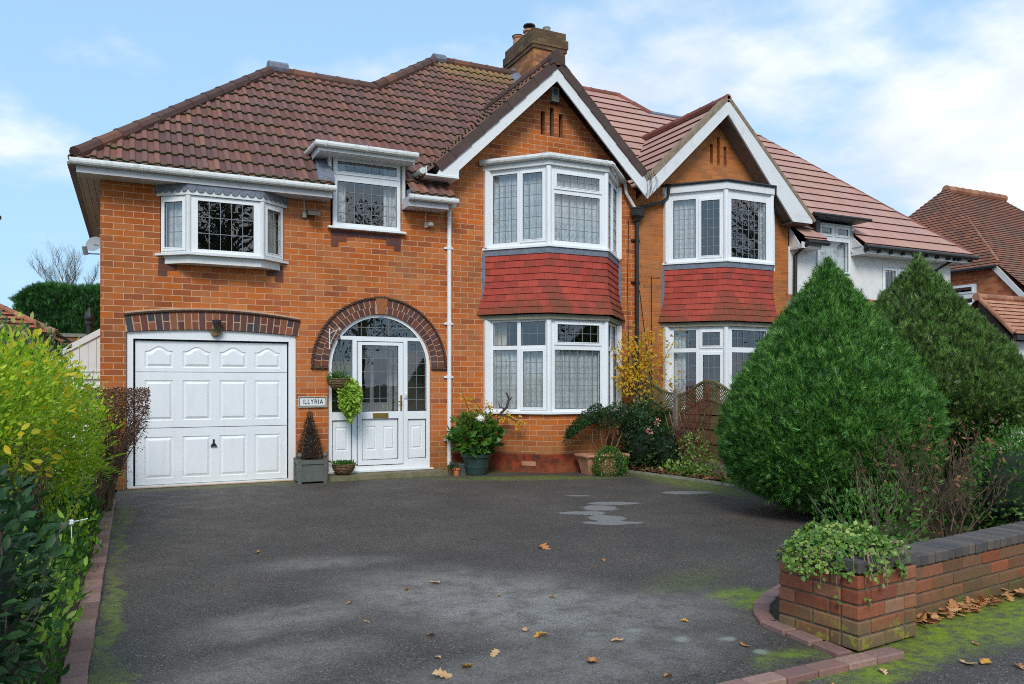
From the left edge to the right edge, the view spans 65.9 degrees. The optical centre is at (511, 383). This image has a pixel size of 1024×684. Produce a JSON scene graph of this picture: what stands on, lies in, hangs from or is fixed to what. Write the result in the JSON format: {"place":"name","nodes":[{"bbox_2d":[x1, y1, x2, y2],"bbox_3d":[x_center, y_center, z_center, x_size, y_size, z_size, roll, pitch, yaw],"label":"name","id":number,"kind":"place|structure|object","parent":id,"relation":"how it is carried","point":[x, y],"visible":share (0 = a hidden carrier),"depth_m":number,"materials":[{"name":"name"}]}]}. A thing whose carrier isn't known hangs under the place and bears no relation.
{"place":"outdoors","nodes":[
{"label":"outdoors","id":0,"kind":"place"},
{"bbox_2d":[0,304,70,401],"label":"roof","id":1,"kind":"structure","parent":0,"point":[8,311],"depth_m":15.46,"materials":[{"name":"orange tile"}]},
{"bbox_2d":[49,333,85,344],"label":"garden wall","id":2,"kind":"structure","parent":0,"point":[72,337],"depth_m":19.05,"materials":[{"name":"red brick"}]},
{"bbox_2d":[88,471,835,683],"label":"driveway","id":3,"kind":"structure","parent":0,"point":[198,609],"depth_m":5.64,"materials":[{"name":"grey asphalt"}]},
{"bbox_2d":[293,452,327,483],"bbox_3d":[-2.903,1.200,11.371,0.432,0.440,0.381,0,0,-26],"label":"square planter","id":4,"kind":"object","parent":3,"relation":"on","point":[309,470],"visible":0.97,"depth_m":11.24,"materials":[{"name":"grey paint"}]},
{"bbox_2d":[295,411,323,459],"bbox_3d":[-2.916,0.739,11.369,0.420,0.701,0.429,0,0,-26],"label":"dead conifer","id":5,"kind":"object","parent":4,"relation":"on","point":[309,447],"visible":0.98,"depth_m":11.32,"materials":[{"name":"black plant"}]},
{"bbox_2d":[97,507,684,683],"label":"leaf fragments","id":6,"kind":"object","parent":3,"relation":"on","point":[259,571],"visible":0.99,"depth_m":4.94,"materials":[{"name":"brown plant"}]},
{"bbox_2d":[432,667,452,678],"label":"fallen leaf","id":7,"kind":"object","parent":3,"relation":"on","point":[441,673],"visible":1,"depth_m":3.82,"materials":[{"name":"beige plant"}]},
{"bbox_2d":[441,460,466,475],"bbox_3d":[-0.900,1.302,12.192,0.483,0.236,0.263,0,0,-26],"label":"pot","id":8,"kind":"object","parent":3,"relation":"on","point":[456,470],"visible":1,"depth_m":12.17,"materials":[{"name":"orange ceramic"}]},
{"bbox_2d":[450,462,465,474],"bbox_3d":[-0.770,1.333,12.416,0.320,0.175,0.300,0,0,-26],"label":"trough","id":9,"kind":"object","parent":3,"relation":"on","point":[462,471],"visible":0.39,"depth_m":12.28,"materials":[{"name":"grey paint"}]},
{"bbox_2d":[460,453,491,475],"bbox_3d":[-0.561,1.252,12.350,0.490,0.335,0.490,0,0,-26],"label":"plant pot","id":10,"kind":"object","parent":3,"relation":"on","point":[477,465],"visible":0.85,"depth_m":12.18,"materials":[{"name":"plastic"}]},
{"bbox_2d":[443,409,506,457],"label":"hydrangea","id":11,"kind":"object","parent":10,"relation":"in","point":[479,425],"visible":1,"depth_m":12.15,"materials":[{"name":"green plant"}]},
{"bbox_2d":[459,387,527,438],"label":"gnarled shrub","id":12,"kind":"object","parent":10,"relation":"in","point":[501,413],"visible":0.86,"depth_m":12.42,"materials":[{"name":"brown plant"}]},
{"bbox_2d":[490,648,499,656],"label":"fallen leaf","id":13,"kind":"object","parent":3,"relation":"on","point":[494,652],"visible":1,"depth_m":4.14,"materials":[{"name":"beige plant"}]},
{"bbox_2d":[533,631,548,636],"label":"fallen leaf","id":14,"kind":"object","parent":3,"relation":"on","point":[538,634],"visible":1,"depth_m":4.44,"materials":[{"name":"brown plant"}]},
{"bbox_2d":[538,542,550,549],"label":"fallen leaf","id":15,"kind":"object","parent":3,"relation":"on","point":[544,546],"visible":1,"depth_m":6.80,"materials":[{"name":"orange plant"}]},
{"bbox_2d":[587,657,598,661],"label":"fallen leaf","id":16,"kind":"object","parent":3,"relation":"on","point":[590,659],"visible":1,"depth_m":4.05,"materials":[{"name":"orange plant"}]},
{"bbox_2d":[574,452,629,474],"bbox_3d":[1.423,1.262,12.502,0.802,0.316,0.392,0,0,-26],"label":"terracotta trough","id":17,"kind":"object","parent":3,"relation":"on","point":[585,461],"visible":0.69,"depth_m":12.35,"materials":[{"name":"ceramic"}]},
{"bbox_2d":[561,400,650,453],"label":"arching shrub","id":18,"kind":"object","parent":17,"relation":"in","point":[584,421],"visible":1,"depth_m":12.49,"materials":[{"name":"green plant"}]},
{"bbox_2d":[590,446,629,476],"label":"white flower plant","id":19,"kind":"object","parent":3,"relation":"on","point":[622,460],"visible":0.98,"depth_m":12.13,"materials":[{"name":"green plant"}]},
{"bbox_2d":[611,637,623,640],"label":"fallen leaf","id":20,"kind":"object","parent":3,"relation":"on","point":[616,639],"visible":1,"depth_m":4.36,"materials":[{"name":"beige plant"}]},
{"bbox_2d":[644,459,737,485],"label":"ground cover","id":21,"kind":"object","parent":3,"relation":"on","point":[681,467],"visible":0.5,"depth_m":11.87,"materials":[{"name":"green plant"}]},
{"bbox_2d":[627,470,825,518],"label":"bed edging kerb","id":22,"kind":"structure","parent":3,"relation":"on","point":[684,478],"depth_m":11.65,"materials":[{"name":"concrete"}]},
{"bbox_2d":[716,584,903,683],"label":"entrance block edging","id":23,"kind":"object","parent":3,"relation":"on","point":[845,660],"visible":0.71,"depth_m":4.05,"materials":[{"name":"red brick"}]},
{"bbox_2d":[0,450,1003,499],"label":"ground","id":24,"kind":"structure","parent":0,"point":[126,470],"depth_m":11.82,"materials":[{"name":"brown soil"}]},
{"bbox_2d":[8,279,99,333],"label":"conifer hedge","id":25,"kind":"object","parent":24,"relation":"on","point":[64,305],"visible":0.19,"depth_m":28.02,"materials":[{"name":"green plant"}]},
{"bbox_2d":[14,491,96,683],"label":"flower bed","id":26,"kind":"object","parent":24,"relation":"on","point":[57,648],"depth_m":4.29,"materials":[{"name":"soil"}]},
{"bbox_2d":[0,443,78,683],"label":"dark leaved shrub","id":27,"kind":"object","parent":26,"relation":"on","point":[15,627],"visible":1,"depth_m":3.12,"materials":[{"name":"green plant"}]},
{"bbox_2d":[15,509,91,671],"bbox_3d":[-2.532,1.043,4.133,0.596,0.673,1.429,0,0,-26],"label":"perennial","id":28,"kind":"object","parent":26,"relation":"on","point":[41,638],"visible":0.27,"depth_m":4.17,"materials":[{"name":"green plant"}]},
{"bbox_2d":[5,481,102,683],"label":"border ground cover","id":29,"kind":"object","parent":26,"relation":"on","point":[51,666],"visible":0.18,"depth_m":4.02,"materials":[{"name":"green plant"}]},
{"bbox_2d":[17,514,97,611],"bbox_3d":[-2.919,1.097,4.917,0.611,0.568,1.254,0,0,-26],"label":"perennial","id":30,"kind":"object","parent":26,"relation":"on","point":[67,579],"visible":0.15,"depth_m":4.95,"materials":[{"name":"green plant"}]},
{"bbox_2d":[16,475,102,583],"bbox_3d":[-3.271,1.034,5.700,0.560,0.691,1.401,0,0,-26],"label":"perennial","id":31,"kind":"object","parent":26,"relation":"on","point":[77,537],"visible":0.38,"depth_m":5.76,"materials":[{"name":"green plant"}]},
{"bbox_2d":[69,518,87,537],"bbox_3d":[-3.143,1.045,5.648,0.208,0.150,0.055,0,0,-40],"label":"plant support","id":32,"kind":"object","parent":31,"relation":"in","point":[71,522],"visible":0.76,"depth_m":5.64,"materials":[{"name":"white plastic"}]},
{"bbox_2d":[0,312,128,557],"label":"yellow green bush","id":33,"kind":"object","parent":26,"relation":"on","point":[28,447],"visible":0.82,"depth_m":6.22,"materials":[{"name":"green plant"}]},
{"bbox_2d":[32,471,112,551],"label":"perennial","id":34,"kind":"object","parent":26,"relation":"on","point":[69,510],"visible":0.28,"depth_m":6.62,"materials":[{"name":"green plant"}]},
{"bbox_2d":[46,438,115,531],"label":"perennial","id":35,"kind":"object","parent":26,"relation":"on","point":[86,507],"visible":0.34,"depth_m":7.48,"materials":[{"name":"green plant"}]},
{"bbox_2d":[55,438,126,479],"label":"fern clump","id":36,"kind":"object","parent":26,"relation":"on","point":[105,468],"visible":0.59,"depth_m":7.93,"materials":[{"name":"green plant"}]},
{"bbox_2d":[82,386,151,514],"bbox_3d":[-4.421,0.726,8.831,0.725,1.394,1.104,0,0,-26],"label":"brown hedge","id":37,"kind":"object","parent":26,"relation":"on","point":[131,434],"visible":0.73,"depth_m":8.69,"materials":[{"name":"brown plant"}]},
{"bbox_2d":[25,241,98,284],"bbox_3d":[-18.107,-2.282,32.013,2.538,7.405,2.186,0,0,34],"label":"bare tree","id":38,"kind":"object","parent":24,"relation":"on","point":[75,269],"visible":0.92,"depth_m":31.93,"materials":[{"name":"grey plant"}]},
{"bbox_2d":[42,329,99,470],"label":"side outhouse","id":39,"kind":"structure","parent":24,"relation":"on","point":[87,352],"depth_m":13.03,"materials":[{"name":"white wood"}]},
{"bbox_2d":[42,379,99,470],"bbox_3d":[-7.312,0.670,12.924,1.180,1.500,0.090,0,0,-26],"label":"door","id":40,"kind":"structure","parent":39,"relation":"in","point":[97,381],"depth_m":13.06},
{"bbox_2d":[60,500,114,683],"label":"brick edging","id":41,"kind":"object","parent":24,"relation":"on","point":[79,652],"visible":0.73,"depth_m":4.70,"materials":[{"name":"red brick"}]},
{"bbox_2d":[67,23,646,489],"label":"semi detached house","id":42,"kind":"structure","parent":24,"relation":"on","point":[501,279],"depth_m":12.33,"materials":[{"name":"orange brick"}]},
{"bbox_2d":[85,308,94,334],"bbox_3d":[-7.458,-0.910,13.947,0.160,0.860,0.156,0,0,-26],"label":"flue pipe","id":43,"kind":"object","parent":42,"relation":"attached to","point":[89,319],"visible":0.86,"depth_m":13.90,"materials":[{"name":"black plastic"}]},
{"bbox_2d":[82,237,101,254],"bbox_3d":[-5.504,-1.808,10.358,0.204,0.299,0.369,0,0,-20],"label":"satellite dish","id":44,"kind":"object","parent":42,"relation":"attached to","point":[92,243],"visible":1,"depth_m":10.48,"materials":[{"name":"white metal"}]},
{"bbox_2d":[161,195,185,252],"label":"bow window","id":45,"kind":"structure","parent":42,"relation":"in","point":[177,204],"depth_m":10.76,"materials":[{"name":"white plastic"}]},
{"bbox_2d":[133,339,287,485],"bbox_3d":[-4.218,0.389,11.169,2.051,1.993,0.080,0,0,-26],"label":"garage door","id":46,"kind":"structure","parent":42,"relation":"in","point":[219,409],"depth_m":11.15,"materials":[{"name":"white plastic"}]},
{"bbox_2d":[167,195,259,255],"bbox_3d":[-4.167,-2.180,10.901,1.313,0.800,0.422,0,0,-2],"label":"bow window","id":47,"kind":"structure","parent":42,"relation":"in","point":[194,199],"depth_m":10.90,"materials":[{"name":"white plastic"}]},
{"bbox_2d":[210,320,221,336],"bbox_3d":[-4.128,-0.770,11.035,0.160,0.240,0.188,0,0,-26],"label":"garage lantern","id":48,"kind":"object","parent":42,"relation":"attached to","point":[215,330],"visible":1,"depth_m":11.04,"materials":[{"name":"black plastic"}]},
{"bbox_2d":[265,203,282,259],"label":"bow window","id":49,"kind":"structure","parent":42,"relation":"in","point":[270,210],"depth_m":11.38,"materials":[{"name":"white plastic"}]},
{"bbox_2d":[302,200,320,217],"bbox_3d":[-2.936,-2.570,11.561,0.225,0.260,0.210,0,0,-26],"label":"security light","id":50,"kind":"object","parent":42,"relation":"attached to","point":[312,212],"visible":1,"depth_m":11.57,"materials":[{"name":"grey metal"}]},
{"bbox_2d":[298,396,326,407],"bbox_3d":[-2.941,0.269,11.659,0.420,0.162,0.030,0,0,-26],"label":"house name sign","id":51,"kind":"object","parent":42,"relation":"attached to","point":[312,401],"visible":1,"depth_m":11.65,"materials":[{"name":"tile"}]},
{"bbox_2d":[326,328,350,389],"bbox_3d":[-2.542,-0.366,11.600,0.360,0.923,0.360,0,0,-1],"label":"hanging basket","id":52,"kind":"object","parent":42,"relation":"attached to","point":[336,384],"visible":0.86,"depth_m":11.50,"materials":[{"name":"brown wicker"}]},
{"bbox_2d":[325,370,363,423],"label":"trailing plant","id":53,"kind":"object","parent":52,"relation":"in","point":[350,397],"visible":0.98,"depth_m":11.53,"materials":[{"name":"green plant"}]},
{"bbox_2d":[332,463,355,474],"bbox_3d":[-2.487,1.264,11.671,0.350,0.172,0.350,0,0,-26],"label":"wicker basket","id":54,"kind":"object","parent":42,"relation":"on","point":[347,469],"visible":0.97,"depth_m":11.54,"materials":[{"name":"brown wicker"}]},
{"bbox_2d":[328,459,357,465],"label":"basket plants","id":55,"kind":"object","parent":54,"relation":"in","point":[341,462],"visible":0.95,"depth_m":11.62,"materials":[{"name":"green plant"}]},
{"bbox_2d":[327,158,405,234],"bbox_3d":[-2.225,-2.870,12.049,1.200,1.110,0.235,0,0,-26],"label":"dormer window","id":56,"kind":"structure","parent":42,"relation":"in","point":[390,181],"depth_m":12.00,"materials":[{"name":"white plastic"}]},
{"bbox_2d":[346,344,396,410],"bbox_3d":[-2.514,0.355,13.139,1.320,2.010,0.370,0,0,-26],"label":"inner door","id":57,"kind":"structure","parent":42,"relation":"in","point":[384,406],"depth_m":13.43,"materials":[{"name":"grey glass"}]},
{"bbox_2d":[357,341,402,465],"bbox_3d":[-2.019,0.303,12.135,0.731,1.900,0.148,0,0,-26],"label":"front door","id":58,"kind":"structure","parent":42,"relation":"in","point":[379,433],"depth_m":12.16,"materials":[{"name":"white plastic"}]},
{"bbox_2d":[424,212,433,227],"bbox_3d":[-1.299,-2.575,12.390,0.135,0.250,0.130,0,0,-26],"label":"motion sensor","id":59,"kind":"object","parent":42,"relation":"attached to","point":[428,224],"visible":1,"depth_m":12.38,"materials":[{"name":"white plastic"}]},
{"bbox_2d":[484,319,621,411],"bbox_3d":[0.879,-0.285,13.100,2.626,1.480,0.934,0,0,-26],"label":"bay window","id":60,"kind":"structure","parent":42,"relation":"in","point":[524,372],"depth_m":12.79,"materials":[{"name":"white plastic"}]},
{"bbox_2d":[484,164,621,258],"bbox_3d":[0.881,-2.828,13.095,2.626,1.255,0.922,0,0,-26],"label":"bay window","id":61,"kind":"structure","parent":42,"relation":"in","point":[517,207],"depth_m":12.77,"materials":[{"name":"white plastic"}]},
{"bbox_2d":[549,87,558,104],"bbox_3d":[0.719,-4.878,13.380,0.150,0.265,0.089,0,0,-26],"label":"alarm box","id":62,"kind":"object","parent":42,"relation":"attached to","point":[554,95],"visible":1,"depth_m":13.35,"materials":[{"name":"grey plastic"}]},
{"bbox_2d":[552,319,603,411],"bbox_3d":[1.037,-0.285,12.764,0.990,1.480,0.158,0,0,-26],"label":"window","id":63,"kind":"structure","parent":42,"relation":"in","point":[577,367],"depth_m":12.79,"materials":[{"name":"white plastic"}]},
{"bbox_2d":[552,166,603,248],"bbox_3d":[1.037,-2.828,12.764,0.990,1.255,0.159,0,0,-26],"label":"bay window","id":64,"kind":"structure","parent":42,"relation":"in","point":[577,194],"depth_m":12.79,"materials":[{"name":"white plastic"}]},
{"bbox_2d":[608,322,616,408],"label":"bay window","id":65,"kind":"structure","parent":42,"relation":"in","point":[612,389],"depth_m":13.45,"materials":[{"name":"white plastic"}]},
{"bbox_2d":[608,177,616,254],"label":"window","id":66,"kind":"structure","parent":42,"relation":"in","point":[612,191],"depth_m":13.46,"materials":[{"name":"white plastic"}]},
{"bbox_2d":[611,322,684,464],"bbox_3d":[2.220,0.168,13.744,1.846,2.508,0.521,0,0,-26],"label":"climbing shrub","id":67,"kind":"object","parent":24,"relation":"on","point":[629,372],"visible":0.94,"depth_m":13.72,"materials":[{"name":"yellow plant"}]},
{"bbox_2d":[583,86,978,461],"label":"semi detached house","id":68,"kind":"structure","parent":24,"relation":"on","point":[744,227],"depth_m":14.92,"materials":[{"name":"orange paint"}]},
{"bbox_2d":[623,171,670,395],"bbox_3d":[2.483,-1.161,14.039,0.989,5.121,0.420,0,0,-26],"label":"drainpipe","id":69,"kind":"object","parent":68,"relation":"attached to","point":[638,214],"visible":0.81,"depth_m":14.05,"materials":[{"name":"black plastic"}]},
{"bbox_2d":[663,326,727,408],"bbox_3d":[3.296,-0.285,14.296,0.250,1.480,1.213,0,0,-70],"label":"bay window","id":70,"kind":"structure","parent":68,"relation":"in","point":[677,355],"depth_m":14.29,"materials":[{"name":"white plastic"}]},
{"bbox_2d":[663,189,774,270],"bbox_3d":[4.100,-2.828,14.637,2.617,1.255,0.922,0,0,-26],"label":"bay window","id":71,"kind":"structure","parent":68,"relation":"in","point":[682,212],"depth_m":14.35,"materials":[{"name":"white plastic"}]},
{"bbox_2d":[728,326,768,389],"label":"bay window","id":72,"kind":"structure","parent":68,"relation":"in","point":[731,349],"depth_m":14.14,"materials":[{"name":"white plastic"}]},
{"bbox_2d":[728,189,769,262],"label":"window","id":73,"kind":"structure","parent":68,"relation":"in","point":[763,200],"depth_m":14.34,"materials":[{"name":"white plastic"}]},
{"bbox_2d":[816,222,850,274],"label":"dormer window","id":74,"kind":"structure","parent":68,"relation":"in","point":[835,250],"depth_m":16.36,"materials":[{"name":"white plastic"}]},
{"bbox_2d":[882,267,905,290],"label":"window","id":75,"kind":"structure","parent":68,"relation":"in","point":[896,271],"depth_m":16.94,"materials":[{"name":"white plastic"}]},
{"bbox_2d":[634,464,1004,620],"bbox_3d":[5.475,1.410,11.023,12.600,0.001,8.650,0,0,-26],"label":"flower bed","id":76,"kind":"object","parent":24,"relation":"on","point":[775,613],"visible":0.05,"depth_m":8.13,"materials":[{"name":"soil"}]},
{"bbox_2d":[626,398,672,434],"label":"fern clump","id":77,"kind":"object","parent":76,"relation":"on","point":[663,416],"visible":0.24,"depth_m":13.19,"materials":[{"name":"green plant"}]},
{"bbox_2d":[613,390,696,470],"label":"rose shrub","id":78,"kind":"object","parent":76,"relation":"on","point":[650,440],"visible":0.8,"depth_m":12.66,"materials":[{"name":"green plant"}]},
{"bbox_2d":[639,379,672,465],"bbox_3d":[2.519,0.665,13.715,0.045,1.510,1.000,0,0,-26],"label":"lattice fence","id":79,"kind":"object","parent":76,"relation":"on","point":[659,396],"visible":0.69,"depth_m":13.60,"materials":[{"name":"wood"}]},
{"bbox_2d":[673,389,680,458],"bbox_3d":[2.759,0.755,13.220,0.100,1.330,0.100,0,0,-26],"label":"fence post","id":80,"kind":"object","parent":76,"relation":"on","point":[675,405],"visible":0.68,"depth_m":13.17,"materials":[{"name":"wood"}]},
{"bbox_2d":[626,464,736,483],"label":"leaf litter","id":81,"kind":"object","parent":76,"relation":"on","point":[690,474],"visible":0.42,"depth_m":11.99,"materials":[{"name":"brown plant"}]},
{"bbox_2d":[664,412,704,465],"bbox_3d":[2.751,0.885,12.645,0.025,0.837,1.024,0,0,-26],"label":"trellis","id":82,"kind":"object","parent":76,"relation":"on","point":[683,430],"visible":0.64,"depth_m":12.61,"materials":[{"name":"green wood"}]},
{"bbox_2d":[665,376,723,474],"bbox_3d":[3.051,0.617,12.148,0.901,1.616,1.652,0,0,-38],"label":"dogwood","id":83,"kind":"object","parent":76,"relation":"on","point":[698,412],"visible":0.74,"depth_m":12.39,"materials":[{"name":"red plant"}]},
{"bbox_2d":[675,427,717,473],"bbox_3d":[2.815,1.102,11.983,0.684,0.880,0.767,0,0,-26],"label":"spurge","id":84,"kind":"object","parent":76,"relation":"on","point":[687,459],"visible":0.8,"depth_m":12.03,"materials":[{"name":"green plant"}]},
{"bbox_2d":[677,380,729,474],"bbox_3d":[3.115,0.680,12.470,0.045,1.480,1.560,0,0,-26],"label":"lattice fence","id":85,"kind":"object","parent":76,"relation":"on","point":[714,413],"visible":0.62,"depth_m":12.53,"materials":[{"name":"wood"}]},
{"bbox_2d":[713,255,955,515],"bbox_3d":[3.431,0.001,8.506,2.475,2.846,2.459,0,0,-26],"label":"clipped conifer","id":86,"kind":"object","parent":76,"relation":"on","point":[830,374],"visible":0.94,"depth_m":7.80,"materials":[{"name":"green plant"}]},
{"bbox_2d":[809,464,946,543],"bbox_3d":[2.861,1.077,6.250,1.458,0.943,0.937,0,0,-41],"label":"shrub","id":87,"kind":"object","parent":76,"relation":"on","point":[859,495],"visible":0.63,"depth_m":6.19,"materials":[{"name":"green plant"}]},
{"bbox_2d":[832,483,995,543],"bbox_3d":[4.079,1.301,7.895,5.088,0.280,1.672,0,0,-34],"label":"wall ground cover","id":88,"kind":"object","parent":76,"relation":"on","point":[947,521],"depth_m":7.73,"materials":[{"name":"green plant"}]},
{"bbox_2d":[836,399,1023,542],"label":"bare shrub","id":89,"kind":"object","parent":76,"relation":"on","point":[917,490],"visible":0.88,"depth_m":6.75,"materials":[{"name":"brown plant"}]},
{"bbox_2d":[893,517,993,539],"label":"bed leaf litter","id":90,"kind":"object","parent":76,"relation":"on","point":[953,524],"visible":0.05,"depth_m":7.69,"materials":[{"name":"brown plant"}]},
{"bbox_2d":[871,251,1023,483],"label":"clipped conifer","id":91,"kind":"object","parent":76,"relation":"on","point":[972,357],"visible":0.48,"depth_m":9.51,"materials":[{"name":"green plant"}]},
{"bbox_2d":[943,411,1023,529],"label":"cotoneaster","id":92,"kind":"object","parent":76,"relation":"on","point":[1008,508],"visible":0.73,"depth_m":7.12,"materials":[{"name":"green plant"}]},
{"bbox_2d":[996,482,1023,524],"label":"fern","id":93,"kind":"object","parent":76,"relation":"on","point":[1019,484],"visible":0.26,"depth_m":6.94,"materials":[{"name":"green plant"}]},
{"bbox_2d":[972,293,1023,449],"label":"side garage","id":94,"kind":"structure","parent":24,"relation":"on","point":[1004,314],"depth_m":16.77,"materials":[{"name":"orange tile"}]},
{"bbox_2d":[0,0,1023,308],"label":"sky","id":95,"kind":"structure","parent":0,"point":[900,102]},
{"bbox_2d":[793,591,1023,683],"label":"pavement","id":96,"kind":"structure","parent":0,"point":[934,653],"depth_m":4.19,"materials":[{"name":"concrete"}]},
{"bbox_2d":[779,538,916,651],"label":"brick pier","id":97,"kind":"structure","parent":96,"relation":"on","point":[852,622],"depth_m":4.33,"materials":[{"name":"brick"}]},
{"bbox_2d":[776,519,910,609],"bbox_3d":[1.902,0.999,4.513,0.845,0.433,0.733,0,0,-26],"label":"ivy","id":98,"kind":"object","parent":97,"relation":"on","point":[856,534],"visible":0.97,"depth_m":4.33,"materials":[{"name":"green plant"}]},
{"bbox_2d":[879,668,887,674],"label":"fallen leaf","id":99,"kind":"object","parent":96,"relation":"on","point":[884,670],"visible":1,"depth_m":3.89,"materials":[{"name":"beige plant"}]},
{"bbox_2d":[904,521,1023,618],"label":"brick garden wall","id":100,"kind":"structure","parent":96,"relation":"on","point":[986,563],"depth_m":5.09,"materials":[{"name":"red brick"}]},
{"bbox_2d":[959,659,976,663],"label":"fallen leaf","id":101,"kind":"object","parent":96,"relation":"on","point":[963,661],"visible":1,"depth_m":4.02,"materials":[{"name":"beige plant"}]},
{"bbox_2d":[914,587,1023,624],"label":"leaf drift","id":102,"kind":"object","parent":96,"relation":"on","point":[953,606],"visible":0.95,"depth_m":4.91,"materials":[{"name":"brown plant"}]},
{"bbox_2d":[980,658,991,663],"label":"fallen leaf","id":103,"kind":"object","parent":96,"relation":"on","point":[983,661],"visible":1,"depth_m":4.04,"materials":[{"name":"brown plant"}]},
{"bbox_2d":[1013,663,1023,668],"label":"fallen leaf","id":104,"kind":"object","parent":96,"relation":"on","point":[1020,665],"visible":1,"depth_m":3.97,"materials":[{"name":"orange plant"}]},
{"bbox_2d":[885,185,1023,302],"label":"detached house","id":105,"kind":"structure","parent":0,"point":[986,228],"depth_m":22.11,"materials":[{"name":"brown tile"}]},
{"bbox_2d":[953,284,976,302],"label":"window","id":106,"kind":"structure","parent":105,"relation":"in","point":[968,294],"depth_m":20.94,"materials":[{"name":"white plastic"}]}
]}

